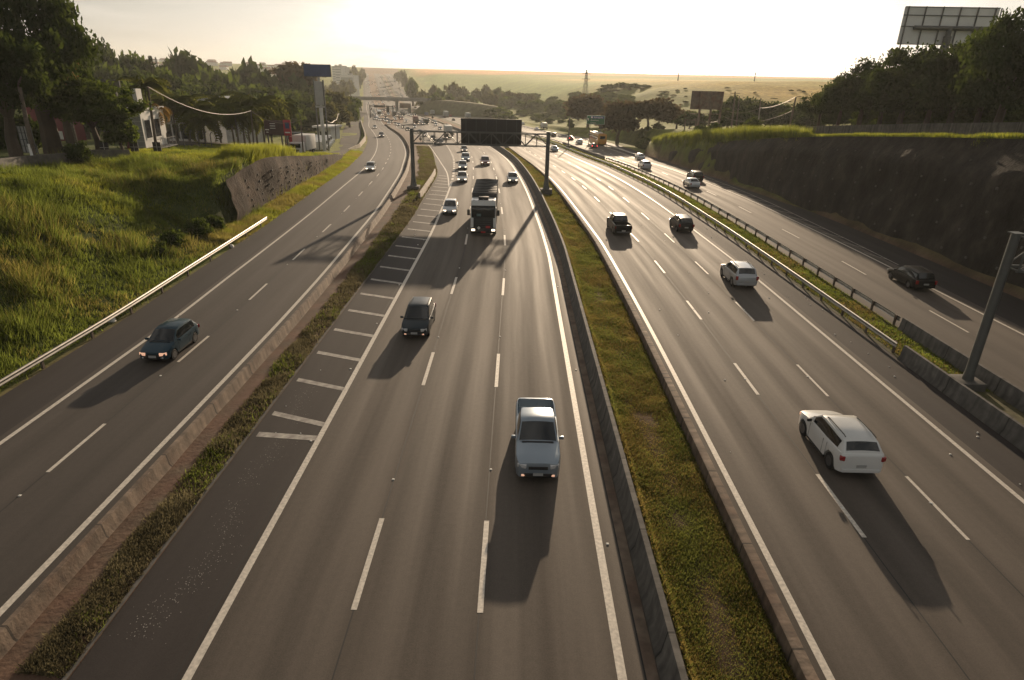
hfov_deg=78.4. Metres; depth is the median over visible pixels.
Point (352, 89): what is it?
tree
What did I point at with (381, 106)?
sign gantry
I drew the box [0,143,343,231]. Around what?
plateau grass
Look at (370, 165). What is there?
hatchback
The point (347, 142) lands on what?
service road
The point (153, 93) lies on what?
tree
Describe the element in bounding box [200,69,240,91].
tree
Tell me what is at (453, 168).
merge dashes
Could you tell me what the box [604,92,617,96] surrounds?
shrub
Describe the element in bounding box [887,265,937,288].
estate car
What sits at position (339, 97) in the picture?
tree
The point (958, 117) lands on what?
tree
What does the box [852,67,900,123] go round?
tree
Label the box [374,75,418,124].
ramp
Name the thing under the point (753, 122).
shrub
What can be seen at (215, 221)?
shrub
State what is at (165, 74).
tree
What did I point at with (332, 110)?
tree
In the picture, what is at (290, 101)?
palm tree
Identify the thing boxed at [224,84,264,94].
tree
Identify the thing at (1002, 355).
local carriageway
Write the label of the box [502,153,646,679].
road seam
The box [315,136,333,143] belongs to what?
van
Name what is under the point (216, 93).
tree
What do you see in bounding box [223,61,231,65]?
house
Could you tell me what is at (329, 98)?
tree
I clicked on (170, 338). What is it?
hatchback
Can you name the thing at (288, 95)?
tree
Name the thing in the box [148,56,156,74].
conifer
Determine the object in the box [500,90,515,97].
tree
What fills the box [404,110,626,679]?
edge line
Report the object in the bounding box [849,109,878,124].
tree
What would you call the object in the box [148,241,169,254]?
shrub
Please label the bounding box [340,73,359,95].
apartment block
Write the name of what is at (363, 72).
tree
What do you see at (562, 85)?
ground
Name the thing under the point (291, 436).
chevron marking
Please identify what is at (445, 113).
lorry
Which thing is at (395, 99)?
overpass
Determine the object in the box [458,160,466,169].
hatchback
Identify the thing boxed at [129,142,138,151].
wall window
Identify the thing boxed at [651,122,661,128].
shrub
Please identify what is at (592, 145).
sedan
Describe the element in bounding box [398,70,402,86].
tree
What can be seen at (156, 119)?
window
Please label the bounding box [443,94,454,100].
tree
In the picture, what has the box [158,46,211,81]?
tree
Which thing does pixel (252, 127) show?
utility pole
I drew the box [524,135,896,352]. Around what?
guardrail
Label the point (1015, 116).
tree
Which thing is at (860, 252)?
edge line
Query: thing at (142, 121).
white house
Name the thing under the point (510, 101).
shrub
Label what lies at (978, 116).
tree
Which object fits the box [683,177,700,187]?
sedan
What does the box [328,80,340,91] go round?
tree
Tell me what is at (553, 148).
sedan
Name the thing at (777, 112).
tree
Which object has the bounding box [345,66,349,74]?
apartment block
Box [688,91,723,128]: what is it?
billboard
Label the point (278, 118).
palm tree
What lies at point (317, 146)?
van
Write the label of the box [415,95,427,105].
tree
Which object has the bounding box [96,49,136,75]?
tree
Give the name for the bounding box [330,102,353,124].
tree
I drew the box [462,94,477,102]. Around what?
tree
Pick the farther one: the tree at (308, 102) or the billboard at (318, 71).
the tree at (308, 102)
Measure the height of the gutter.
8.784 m
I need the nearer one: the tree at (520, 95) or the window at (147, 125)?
the window at (147, 125)
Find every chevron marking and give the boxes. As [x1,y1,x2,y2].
[256,175,447,439]
[684,172,887,259]
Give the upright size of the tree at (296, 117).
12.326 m
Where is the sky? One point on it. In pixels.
(767, 38)
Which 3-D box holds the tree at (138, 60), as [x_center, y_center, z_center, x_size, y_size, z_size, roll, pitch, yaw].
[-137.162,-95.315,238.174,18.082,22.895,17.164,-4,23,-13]
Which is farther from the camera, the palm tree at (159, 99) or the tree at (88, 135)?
the tree at (88, 135)
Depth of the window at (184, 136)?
120.46 m
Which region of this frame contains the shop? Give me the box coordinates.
[166,115,227,142]
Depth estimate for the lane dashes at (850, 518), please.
23.94 m
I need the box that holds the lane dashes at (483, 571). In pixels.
[442,128,505,612]
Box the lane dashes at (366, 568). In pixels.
[351,138,473,609]
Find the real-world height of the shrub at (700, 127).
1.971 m
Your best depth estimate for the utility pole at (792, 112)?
112.40 m
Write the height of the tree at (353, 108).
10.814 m
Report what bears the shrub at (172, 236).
on the ground at (562, 85)
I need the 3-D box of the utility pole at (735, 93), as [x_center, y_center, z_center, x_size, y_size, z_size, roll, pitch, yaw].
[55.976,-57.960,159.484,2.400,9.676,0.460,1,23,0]
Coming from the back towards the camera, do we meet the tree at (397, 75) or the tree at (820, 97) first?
the tree at (397, 75)
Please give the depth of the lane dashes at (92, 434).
26.66 m
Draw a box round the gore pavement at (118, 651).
[68,124,454,679]
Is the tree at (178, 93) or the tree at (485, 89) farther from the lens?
the tree at (485, 89)
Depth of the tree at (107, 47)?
237.85 m
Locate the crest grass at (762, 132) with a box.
[651,123,1023,152]
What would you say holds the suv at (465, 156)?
on the carriageway at (415, 614)
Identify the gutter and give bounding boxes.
[454,129,658,679]
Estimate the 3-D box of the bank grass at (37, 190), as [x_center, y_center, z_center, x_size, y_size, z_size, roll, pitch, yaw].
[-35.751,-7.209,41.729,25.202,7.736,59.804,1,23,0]
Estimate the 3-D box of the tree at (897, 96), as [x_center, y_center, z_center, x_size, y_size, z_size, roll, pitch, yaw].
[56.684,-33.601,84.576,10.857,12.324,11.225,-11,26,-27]
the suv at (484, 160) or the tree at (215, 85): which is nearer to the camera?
the suv at (484, 160)
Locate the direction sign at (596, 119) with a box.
[586,115,604,143]
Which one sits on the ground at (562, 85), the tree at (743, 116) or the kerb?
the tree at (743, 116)
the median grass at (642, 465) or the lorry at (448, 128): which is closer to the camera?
the median grass at (642, 465)
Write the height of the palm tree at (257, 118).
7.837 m
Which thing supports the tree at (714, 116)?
on the ground at (562, 85)
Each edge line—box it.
[0,106,377,444]
[0,110,405,615]
[182,183,451,679]
[396,126,449,186]
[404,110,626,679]
[444,118,834,679]
[460,118,1023,502]
[541,132,1023,334]
[707,177,898,264]
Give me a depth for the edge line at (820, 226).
66.04 m
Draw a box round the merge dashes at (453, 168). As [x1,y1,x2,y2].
[449,149,454,182]
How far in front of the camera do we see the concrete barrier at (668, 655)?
21.73 m
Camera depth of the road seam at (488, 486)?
23.65 m
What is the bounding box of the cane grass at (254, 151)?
[214,141,307,196]
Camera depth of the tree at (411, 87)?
592.49 m
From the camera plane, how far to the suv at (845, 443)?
24.47 m
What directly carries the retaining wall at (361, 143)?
on the ground at (562, 85)
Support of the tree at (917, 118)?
on the ground at (562, 85)
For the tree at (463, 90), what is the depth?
603.05 m
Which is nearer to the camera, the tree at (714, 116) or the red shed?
the red shed
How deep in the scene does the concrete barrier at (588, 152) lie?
154.55 m
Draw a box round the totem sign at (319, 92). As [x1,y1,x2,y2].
[313,80,329,150]
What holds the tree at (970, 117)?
on the ground at (562, 85)
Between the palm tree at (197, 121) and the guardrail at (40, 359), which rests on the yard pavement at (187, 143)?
the palm tree at (197, 121)
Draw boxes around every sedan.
[550,145,557,151]
[589,143,596,148]
[635,153,644,159]
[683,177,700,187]
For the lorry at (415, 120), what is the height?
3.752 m
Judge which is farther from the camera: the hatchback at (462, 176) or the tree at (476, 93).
the tree at (476, 93)
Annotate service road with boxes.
[193,112,366,154]
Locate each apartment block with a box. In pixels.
[332,66,335,82]
[335,64,345,84]
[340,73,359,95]
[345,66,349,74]
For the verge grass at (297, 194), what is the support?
on the ground at (562, 85)
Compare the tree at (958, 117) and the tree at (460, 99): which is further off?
the tree at (460, 99)
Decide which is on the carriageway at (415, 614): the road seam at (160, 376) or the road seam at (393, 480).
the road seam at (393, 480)
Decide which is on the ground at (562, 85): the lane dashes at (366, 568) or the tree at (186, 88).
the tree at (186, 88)
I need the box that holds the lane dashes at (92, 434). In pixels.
[46,135,390,471]
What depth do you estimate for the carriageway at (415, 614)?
21.66 m
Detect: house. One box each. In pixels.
[124,89,177,148]
[207,61,217,65]
[219,65,228,69]
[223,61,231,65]
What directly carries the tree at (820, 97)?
on the ground at (562, 85)
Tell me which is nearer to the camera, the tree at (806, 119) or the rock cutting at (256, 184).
the rock cutting at (256, 184)
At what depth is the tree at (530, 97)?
520.07 m
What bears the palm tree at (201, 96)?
on the yard pavement at (187, 143)
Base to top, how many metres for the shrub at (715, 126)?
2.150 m
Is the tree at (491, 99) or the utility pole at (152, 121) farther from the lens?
the tree at (491, 99)
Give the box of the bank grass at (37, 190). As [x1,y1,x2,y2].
[0,147,284,389]
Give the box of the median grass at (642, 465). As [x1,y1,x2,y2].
[505,148,796,679]
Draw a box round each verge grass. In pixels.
[202,149,362,243]
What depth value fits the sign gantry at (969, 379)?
30.06 m
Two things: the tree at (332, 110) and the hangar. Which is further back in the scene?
the tree at (332, 110)
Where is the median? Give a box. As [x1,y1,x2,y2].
[381,74,788,679]
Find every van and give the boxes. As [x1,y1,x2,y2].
[289,133,315,152]
[311,140,329,150]
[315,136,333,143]
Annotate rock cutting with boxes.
[226,154,344,220]
[669,136,1023,287]
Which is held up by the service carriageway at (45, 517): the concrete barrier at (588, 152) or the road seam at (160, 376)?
the road seam at (160, 376)
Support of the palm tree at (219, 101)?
on the yard pavement at (187, 143)
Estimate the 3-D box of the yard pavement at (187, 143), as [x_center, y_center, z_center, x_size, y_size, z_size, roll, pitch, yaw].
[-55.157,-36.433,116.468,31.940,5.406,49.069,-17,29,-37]
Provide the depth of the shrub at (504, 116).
388.27 m
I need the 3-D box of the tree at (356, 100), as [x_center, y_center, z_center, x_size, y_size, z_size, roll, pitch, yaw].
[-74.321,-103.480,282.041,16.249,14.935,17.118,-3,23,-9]
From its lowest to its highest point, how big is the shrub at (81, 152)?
2.587 m
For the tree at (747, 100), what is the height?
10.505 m
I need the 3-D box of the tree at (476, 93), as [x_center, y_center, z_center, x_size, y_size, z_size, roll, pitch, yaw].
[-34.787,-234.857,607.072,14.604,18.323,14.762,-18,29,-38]
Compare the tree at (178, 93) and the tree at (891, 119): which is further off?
the tree at (178, 93)
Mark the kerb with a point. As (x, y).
(98, 633)
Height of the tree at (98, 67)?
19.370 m
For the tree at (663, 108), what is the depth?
190.00 m
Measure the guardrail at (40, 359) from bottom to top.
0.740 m
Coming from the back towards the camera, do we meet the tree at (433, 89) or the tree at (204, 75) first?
the tree at (433, 89)
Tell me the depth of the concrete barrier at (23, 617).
22.07 m
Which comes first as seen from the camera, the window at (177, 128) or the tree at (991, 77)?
the tree at (991, 77)
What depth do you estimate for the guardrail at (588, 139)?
191.66 m
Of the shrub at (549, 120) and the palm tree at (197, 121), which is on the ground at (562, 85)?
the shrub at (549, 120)
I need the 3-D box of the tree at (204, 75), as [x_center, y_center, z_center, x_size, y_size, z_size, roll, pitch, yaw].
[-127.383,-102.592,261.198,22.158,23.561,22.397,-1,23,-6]
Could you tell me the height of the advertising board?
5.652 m
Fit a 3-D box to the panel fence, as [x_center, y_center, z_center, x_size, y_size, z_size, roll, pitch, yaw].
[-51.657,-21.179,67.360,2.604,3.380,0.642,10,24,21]
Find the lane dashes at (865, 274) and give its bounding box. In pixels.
[610,153,967,331]
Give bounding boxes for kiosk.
[312,124,341,138]
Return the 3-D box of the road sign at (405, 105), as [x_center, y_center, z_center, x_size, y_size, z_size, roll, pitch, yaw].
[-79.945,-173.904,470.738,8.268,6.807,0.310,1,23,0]
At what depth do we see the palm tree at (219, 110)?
103.58 m
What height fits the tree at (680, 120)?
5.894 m
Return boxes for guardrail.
[0,217,266,386]
[523,126,635,155]
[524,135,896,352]
[606,157,900,325]
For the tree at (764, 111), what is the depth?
176.68 m
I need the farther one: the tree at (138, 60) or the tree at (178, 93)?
the tree at (138, 60)
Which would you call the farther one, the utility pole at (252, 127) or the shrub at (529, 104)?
the shrub at (529, 104)
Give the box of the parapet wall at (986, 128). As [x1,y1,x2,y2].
[805,122,1023,135]
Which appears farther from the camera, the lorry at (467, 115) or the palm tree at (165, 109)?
the lorry at (467, 115)
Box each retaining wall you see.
[0,150,129,167]
[348,121,365,148]
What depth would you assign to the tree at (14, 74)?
61.33 m
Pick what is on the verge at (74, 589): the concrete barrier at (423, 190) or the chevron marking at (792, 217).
the concrete barrier at (423, 190)
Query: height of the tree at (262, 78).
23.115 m
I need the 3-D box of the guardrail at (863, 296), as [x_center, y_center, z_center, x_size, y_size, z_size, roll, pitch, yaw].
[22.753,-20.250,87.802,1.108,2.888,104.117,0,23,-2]
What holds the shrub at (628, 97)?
on the ground at (562, 85)
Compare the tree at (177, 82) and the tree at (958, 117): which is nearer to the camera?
the tree at (958, 117)
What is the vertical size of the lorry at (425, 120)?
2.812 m
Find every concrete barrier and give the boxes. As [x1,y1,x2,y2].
[0,196,392,659]
[385,124,410,199]
[418,169,435,197]
[446,124,687,679]
[505,146,818,679]
[563,142,604,158]
[897,318,1023,412]
[897,345,1023,451]
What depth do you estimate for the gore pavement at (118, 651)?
21.46 m
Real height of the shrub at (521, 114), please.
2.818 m
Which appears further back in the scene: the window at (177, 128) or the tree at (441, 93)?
the tree at (441, 93)
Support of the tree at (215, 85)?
on the ground at (562, 85)
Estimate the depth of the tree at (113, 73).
191.96 m
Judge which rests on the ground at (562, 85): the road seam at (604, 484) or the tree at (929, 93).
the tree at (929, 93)
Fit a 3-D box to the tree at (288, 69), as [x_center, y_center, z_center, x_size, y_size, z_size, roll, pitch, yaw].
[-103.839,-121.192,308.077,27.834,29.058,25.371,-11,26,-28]
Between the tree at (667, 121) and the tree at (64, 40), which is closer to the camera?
the tree at (64, 40)
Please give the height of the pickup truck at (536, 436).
1.810 m
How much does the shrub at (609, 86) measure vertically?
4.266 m
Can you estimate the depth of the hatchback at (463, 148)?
151.38 m
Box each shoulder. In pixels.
[0,80,375,435]
[391,74,1023,491]
[487,118,1023,327]
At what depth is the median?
22.32 m
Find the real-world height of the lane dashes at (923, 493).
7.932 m
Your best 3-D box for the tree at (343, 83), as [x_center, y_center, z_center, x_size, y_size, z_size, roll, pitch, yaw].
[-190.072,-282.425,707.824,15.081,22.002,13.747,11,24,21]
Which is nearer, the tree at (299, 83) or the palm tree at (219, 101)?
the palm tree at (219, 101)
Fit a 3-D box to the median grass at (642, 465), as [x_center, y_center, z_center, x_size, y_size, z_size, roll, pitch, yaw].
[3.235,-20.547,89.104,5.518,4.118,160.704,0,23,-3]
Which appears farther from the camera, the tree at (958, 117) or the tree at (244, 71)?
the tree at (244, 71)
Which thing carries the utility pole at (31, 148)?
on the ground at (562, 85)
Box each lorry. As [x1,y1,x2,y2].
[413,116,418,123]
[423,118,428,124]
[442,111,448,117]
[444,125,453,137]
[464,112,470,117]
[467,179,499,233]
[540,122,547,128]
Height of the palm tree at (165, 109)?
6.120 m
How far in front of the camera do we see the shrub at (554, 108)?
418.17 m
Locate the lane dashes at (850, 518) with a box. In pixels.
[524,148,865,536]
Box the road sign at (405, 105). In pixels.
[400,103,410,112]
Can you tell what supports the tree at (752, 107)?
on the ground at (562, 85)
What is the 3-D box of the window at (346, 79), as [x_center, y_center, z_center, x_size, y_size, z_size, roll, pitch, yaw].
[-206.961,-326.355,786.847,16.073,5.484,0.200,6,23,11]
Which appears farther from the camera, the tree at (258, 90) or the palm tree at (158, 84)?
the tree at (258, 90)
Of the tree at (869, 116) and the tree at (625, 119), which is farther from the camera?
the tree at (625, 119)
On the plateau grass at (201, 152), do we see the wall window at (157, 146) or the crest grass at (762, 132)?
the wall window at (157, 146)
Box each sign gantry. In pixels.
[369,105,393,117]
[407,118,551,194]
[950,231,1023,391]
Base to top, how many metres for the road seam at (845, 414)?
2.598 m
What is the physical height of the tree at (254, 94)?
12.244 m
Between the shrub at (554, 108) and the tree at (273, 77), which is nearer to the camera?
the tree at (273, 77)
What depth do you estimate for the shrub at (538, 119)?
366.06 m
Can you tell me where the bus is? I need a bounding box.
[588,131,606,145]
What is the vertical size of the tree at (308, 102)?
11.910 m
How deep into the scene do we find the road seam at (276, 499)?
21.14 m
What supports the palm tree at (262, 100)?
on the yard pavement at (187, 143)
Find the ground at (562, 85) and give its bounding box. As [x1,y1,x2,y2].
[0,61,1023,679]
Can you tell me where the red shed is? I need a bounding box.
[26,107,86,140]
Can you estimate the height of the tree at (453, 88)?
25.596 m
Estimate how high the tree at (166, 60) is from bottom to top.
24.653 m
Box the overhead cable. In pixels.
[147,86,249,114]
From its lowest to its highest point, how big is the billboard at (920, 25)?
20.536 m
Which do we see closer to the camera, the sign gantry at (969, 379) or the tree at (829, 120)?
the sign gantry at (969, 379)
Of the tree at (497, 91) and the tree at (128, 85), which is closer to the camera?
the tree at (128, 85)
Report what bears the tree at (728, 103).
on the ground at (562, 85)
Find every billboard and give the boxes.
[89,79,119,95]
[303,64,331,105]
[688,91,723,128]
[889,6,1002,53]
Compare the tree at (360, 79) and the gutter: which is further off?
the tree at (360, 79)
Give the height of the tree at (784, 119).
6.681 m
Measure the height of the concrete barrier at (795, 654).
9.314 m
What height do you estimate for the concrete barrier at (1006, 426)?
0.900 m
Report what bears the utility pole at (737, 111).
on the ground at (562, 85)
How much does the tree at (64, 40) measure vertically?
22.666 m
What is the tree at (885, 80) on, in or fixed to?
on the ground at (562, 85)
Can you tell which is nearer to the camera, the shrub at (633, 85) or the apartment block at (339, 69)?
the shrub at (633, 85)
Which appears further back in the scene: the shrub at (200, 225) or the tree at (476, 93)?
the tree at (476, 93)
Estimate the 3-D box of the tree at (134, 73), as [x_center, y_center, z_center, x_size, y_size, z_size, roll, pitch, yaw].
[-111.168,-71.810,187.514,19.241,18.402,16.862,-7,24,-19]
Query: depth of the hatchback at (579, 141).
188.53 m
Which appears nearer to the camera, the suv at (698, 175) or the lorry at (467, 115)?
the suv at (698, 175)
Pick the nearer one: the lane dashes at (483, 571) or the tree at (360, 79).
the lane dashes at (483, 571)
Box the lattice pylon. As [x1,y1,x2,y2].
[582,70,587,95]
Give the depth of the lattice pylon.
388.20 m
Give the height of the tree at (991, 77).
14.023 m
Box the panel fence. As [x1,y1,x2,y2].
[16,126,38,154]
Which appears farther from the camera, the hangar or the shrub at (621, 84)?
the shrub at (621, 84)
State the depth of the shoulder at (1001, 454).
34.79 m
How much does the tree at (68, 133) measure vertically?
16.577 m
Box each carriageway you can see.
[0,73,407,625]
[185,74,659,679]
[385,74,1023,679]
[399,81,1023,389]
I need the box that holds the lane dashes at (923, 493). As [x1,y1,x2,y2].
[526,141,969,539]
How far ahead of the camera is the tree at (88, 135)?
143.69 m
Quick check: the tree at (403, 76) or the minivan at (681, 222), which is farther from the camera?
the tree at (403, 76)
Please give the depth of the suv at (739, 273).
46.02 m
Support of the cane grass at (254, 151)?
on the rock cutting at (256, 184)
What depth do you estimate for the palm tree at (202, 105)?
105.08 m
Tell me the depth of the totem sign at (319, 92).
138.19 m
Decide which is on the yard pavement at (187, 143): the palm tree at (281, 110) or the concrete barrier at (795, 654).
the palm tree at (281, 110)
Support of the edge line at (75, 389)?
on the service carriageway at (45, 517)
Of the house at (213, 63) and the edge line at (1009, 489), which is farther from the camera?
the house at (213, 63)
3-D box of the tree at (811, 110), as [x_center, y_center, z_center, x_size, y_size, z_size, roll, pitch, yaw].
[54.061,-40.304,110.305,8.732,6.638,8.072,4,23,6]
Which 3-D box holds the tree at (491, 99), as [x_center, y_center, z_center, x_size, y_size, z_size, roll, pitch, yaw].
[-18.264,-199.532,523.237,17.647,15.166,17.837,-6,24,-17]
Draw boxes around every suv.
[461,152,469,161]
[480,156,490,165]
[638,160,651,168]
[687,170,703,180]
[720,261,758,286]
[799,410,886,472]
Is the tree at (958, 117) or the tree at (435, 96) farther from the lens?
the tree at (435, 96)
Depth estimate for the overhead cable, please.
85.31 m
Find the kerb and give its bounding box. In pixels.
[61,130,437,679]
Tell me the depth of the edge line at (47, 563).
24.50 m
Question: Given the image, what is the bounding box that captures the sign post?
[566,118,569,147]
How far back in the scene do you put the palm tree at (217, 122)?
114.67 m
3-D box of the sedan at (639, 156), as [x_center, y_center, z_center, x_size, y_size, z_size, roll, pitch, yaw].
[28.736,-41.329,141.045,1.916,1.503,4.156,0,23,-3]
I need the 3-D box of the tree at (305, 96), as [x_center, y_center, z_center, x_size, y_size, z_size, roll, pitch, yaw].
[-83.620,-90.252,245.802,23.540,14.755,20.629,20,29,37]
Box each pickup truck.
[511,398,563,477]
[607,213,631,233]
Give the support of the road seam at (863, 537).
on the carriageway at (861, 614)
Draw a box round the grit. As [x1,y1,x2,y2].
[130,392,304,643]
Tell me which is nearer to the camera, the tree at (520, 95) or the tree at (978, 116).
the tree at (978, 116)
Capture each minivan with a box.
[400,296,435,335]
[669,214,694,231]
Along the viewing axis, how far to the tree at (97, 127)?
139.56 m
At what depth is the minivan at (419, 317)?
36.56 m
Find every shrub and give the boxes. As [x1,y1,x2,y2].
[0,113,41,149]
[61,140,95,162]
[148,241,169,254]
[157,228,187,247]
[183,217,215,235]
[201,214,228,228]
[480,107,512,115]
[491,114,517,118]
[499,96,523,107]
[514,112,528,115]
[515,99,549,109]
[535,116,541,121]
[543,101,567,113]
[544,118,554,122]
[596,88,608,92]
[600,84,616,88]
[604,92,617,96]
[614,82,628,87]
[622,95,634,99]
[626,83,639,87]
[638,144,646,149]
[644,126,651,130]
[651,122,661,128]
[693,125,707,130]
[707,124,721,130]
[744,117,763,127]
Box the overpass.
[352,96,430,112]
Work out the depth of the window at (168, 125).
120.64 m
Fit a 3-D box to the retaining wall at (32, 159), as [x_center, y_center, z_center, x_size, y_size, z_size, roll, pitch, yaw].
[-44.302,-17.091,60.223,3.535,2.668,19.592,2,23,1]
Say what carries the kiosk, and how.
on the ground at (562, 85)
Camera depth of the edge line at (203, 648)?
21.71 m
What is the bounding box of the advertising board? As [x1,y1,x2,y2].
[263,120,291,146]
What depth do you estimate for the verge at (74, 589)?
22.44 m
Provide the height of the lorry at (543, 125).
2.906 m
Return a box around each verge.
[0,125,435,679]
[392,74,1023,424]
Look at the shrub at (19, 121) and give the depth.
74.51 m
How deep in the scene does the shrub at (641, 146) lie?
173.22 m
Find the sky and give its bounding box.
[21,0,1023,77]
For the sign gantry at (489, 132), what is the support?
on the ground at (562, 85)
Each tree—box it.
[0,0,113,153]
[0,31,58,156]
[32,75,153,149]
[47,55,95,142]
[62,63,78,142]
[83,106,120,136]
[85,129,99,139]
[86,60,107,70]
[91,37,118,58]
[91,61,122,82]
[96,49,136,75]
[97,112,139,149]
[114,74,172,102]
[117,80,152,101]
[118,50,158,74]
[119,66,167,88]
[126,76,156,94]
[134,57,148,69]
[144,95,199,140]
[146,103,172,125]
[152,66,176,89]
[154,91,210,140]
[157,57,189,77]
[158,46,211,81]
[164,88,195,99]
[166,99,214,141]
[168,73,206,91]
[174,86,212,99]
[174,111,223,143]
[185,63,213,85]
[192,80,226,94]
[198,94,245,143]
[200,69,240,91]
[202,103,234,142]
[205,104,257,144]
[210,97,268,143]
[212,89,233,95]
[217,91,284,143]
[219,103,272,143]
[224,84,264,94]
[226,56,270,86]
[232,73,246,86]
[238,94,289,142]
[239,83,283,99]
[246,71,287,93]
[247,92,279,130]
[254,93,306,129]
[258,101,290,143]
[269,61,325,85]
[269,74,281,82]
[279,73,313,99]
[279,89,301,101]
[283,98,298,144]
[287,90,311,99]
[291,99,324,131]
[292,97,314,130]
[310,95,337,115]
[310,101,341,123]
[325,89,351,105]
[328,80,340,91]
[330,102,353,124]
[335,92,362,124]
[338,79,349,89]
[339,87,349,96]
[344,102,360,127]
[346,78,356,96]
[349,65,358,74]
[358,71,362,88]
[359,67,365,81]
[395,72,399,83]
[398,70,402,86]
[400,69,406,89]
[403,74,408,89]
[404,76,419,105]
[414,89,430,97]
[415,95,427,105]
[425,93,445,99]
[428,84,437,94]
[433,88,447,97]
[443,81,461,98]
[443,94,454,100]
[454,97,469,101]
[459,86,469,97]
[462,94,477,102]
[471,88,482,101]
[479,91,498,105]
[481,84,491,96]
[491,87,503,98]
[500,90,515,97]
[514,92,527,98]
[523,94,536,101]
[562,93,606,126]
[594,99,644,143]
[624,97,686,125]
[649,109,694,128]
[669,111,707,127]
[705,108,731,126]
[721,111,761,127]
[722,95,744,127]
[740,96,756,109]
[742,99,767,124]
[753,100,783,126]
[764,103,792,126]
[774,107,809,128]
[792,112,825,127]
[793,91,839,125]
[803,73,863,125]
[814,111,852,125]
[823,55,887,124]
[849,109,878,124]
[850,42,936,123]
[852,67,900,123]
[870,110,907,124]
[882,40,958,122]
[901,39,986,122]
[902,110,939,123]
[933,107,972,122]
[938,33,1021,122]
[948,6,1023,121]
[958,108,989,122]
[981,104,1023,122]
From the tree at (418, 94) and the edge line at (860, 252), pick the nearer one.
the edge line at (860, 252)
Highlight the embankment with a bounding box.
[411,100,497,117]
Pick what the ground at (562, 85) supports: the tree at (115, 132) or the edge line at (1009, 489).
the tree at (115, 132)
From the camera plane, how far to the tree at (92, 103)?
69.95 m
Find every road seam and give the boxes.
[0,165,384,511]
[173,190,446,679]
[331,151,473,679]
[473,150,504,679]
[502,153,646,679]
[537,156,969,679]
[582,169,1023,596]
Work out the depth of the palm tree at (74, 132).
84.08 m
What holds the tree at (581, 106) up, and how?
on the ground at (562, 85)
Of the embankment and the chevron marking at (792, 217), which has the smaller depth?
the chevron marking at (792, 217)
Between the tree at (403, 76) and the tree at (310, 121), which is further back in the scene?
the tree at (403, 76)
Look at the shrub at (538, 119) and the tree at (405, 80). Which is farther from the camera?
the tree at (405, 80)
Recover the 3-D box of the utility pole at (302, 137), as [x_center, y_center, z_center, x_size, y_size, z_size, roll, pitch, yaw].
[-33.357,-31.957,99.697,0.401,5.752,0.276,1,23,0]
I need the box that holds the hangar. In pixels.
[197,96,265,142]
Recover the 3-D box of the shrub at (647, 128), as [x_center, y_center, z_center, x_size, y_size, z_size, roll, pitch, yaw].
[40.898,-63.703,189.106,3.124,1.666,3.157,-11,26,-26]
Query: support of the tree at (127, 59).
on the ground at (562, 85)
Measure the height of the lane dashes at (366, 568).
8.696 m
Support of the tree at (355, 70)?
on the ground at (562, 85)
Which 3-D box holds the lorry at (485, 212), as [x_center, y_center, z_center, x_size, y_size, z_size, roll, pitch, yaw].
[-2.720,-13.889,64.399,3.044,3.772,12.030,1,23,-1]
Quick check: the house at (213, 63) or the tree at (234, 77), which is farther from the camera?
the house at (213, 63)
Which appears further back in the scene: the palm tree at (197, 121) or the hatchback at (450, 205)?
the palm tree at (197, 121)
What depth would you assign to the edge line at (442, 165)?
111.09 m
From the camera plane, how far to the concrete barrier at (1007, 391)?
33.57 m
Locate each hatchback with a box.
[139,315,199,359]
[364,161,375,170]
[441,198,458,214]
[456,171,468,181]
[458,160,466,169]
[460,145,467,151]
[506,172,518,182]
[576,139,582,143]
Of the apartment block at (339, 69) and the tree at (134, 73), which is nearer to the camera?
the tree at (134, 73)
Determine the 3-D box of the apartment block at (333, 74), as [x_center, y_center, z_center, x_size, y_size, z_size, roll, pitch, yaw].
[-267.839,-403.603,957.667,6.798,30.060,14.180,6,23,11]
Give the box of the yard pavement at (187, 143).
[169,141,255,147]
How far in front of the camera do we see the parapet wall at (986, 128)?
63.07 m
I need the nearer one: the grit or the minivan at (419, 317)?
the grit
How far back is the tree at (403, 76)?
921.65 m
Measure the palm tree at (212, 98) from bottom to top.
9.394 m
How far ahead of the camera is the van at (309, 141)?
106.36 m
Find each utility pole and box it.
[17,87,35,154]
[147,87,156,141]
[250,111,253,142]
[300,120,303,152]
[730,91,739,127]
[736,96,739,125]
[788,97,796,127]
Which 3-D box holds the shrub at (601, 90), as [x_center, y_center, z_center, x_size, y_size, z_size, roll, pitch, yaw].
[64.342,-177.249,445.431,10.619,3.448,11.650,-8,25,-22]
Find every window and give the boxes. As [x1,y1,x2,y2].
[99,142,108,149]
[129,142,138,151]
[143,118,152,139]
[152,142,161,151]
[153,117,161,137]
[167,124,172,137]
[172,124,179,138]
[180,125,187,138]
[341,77,352,81]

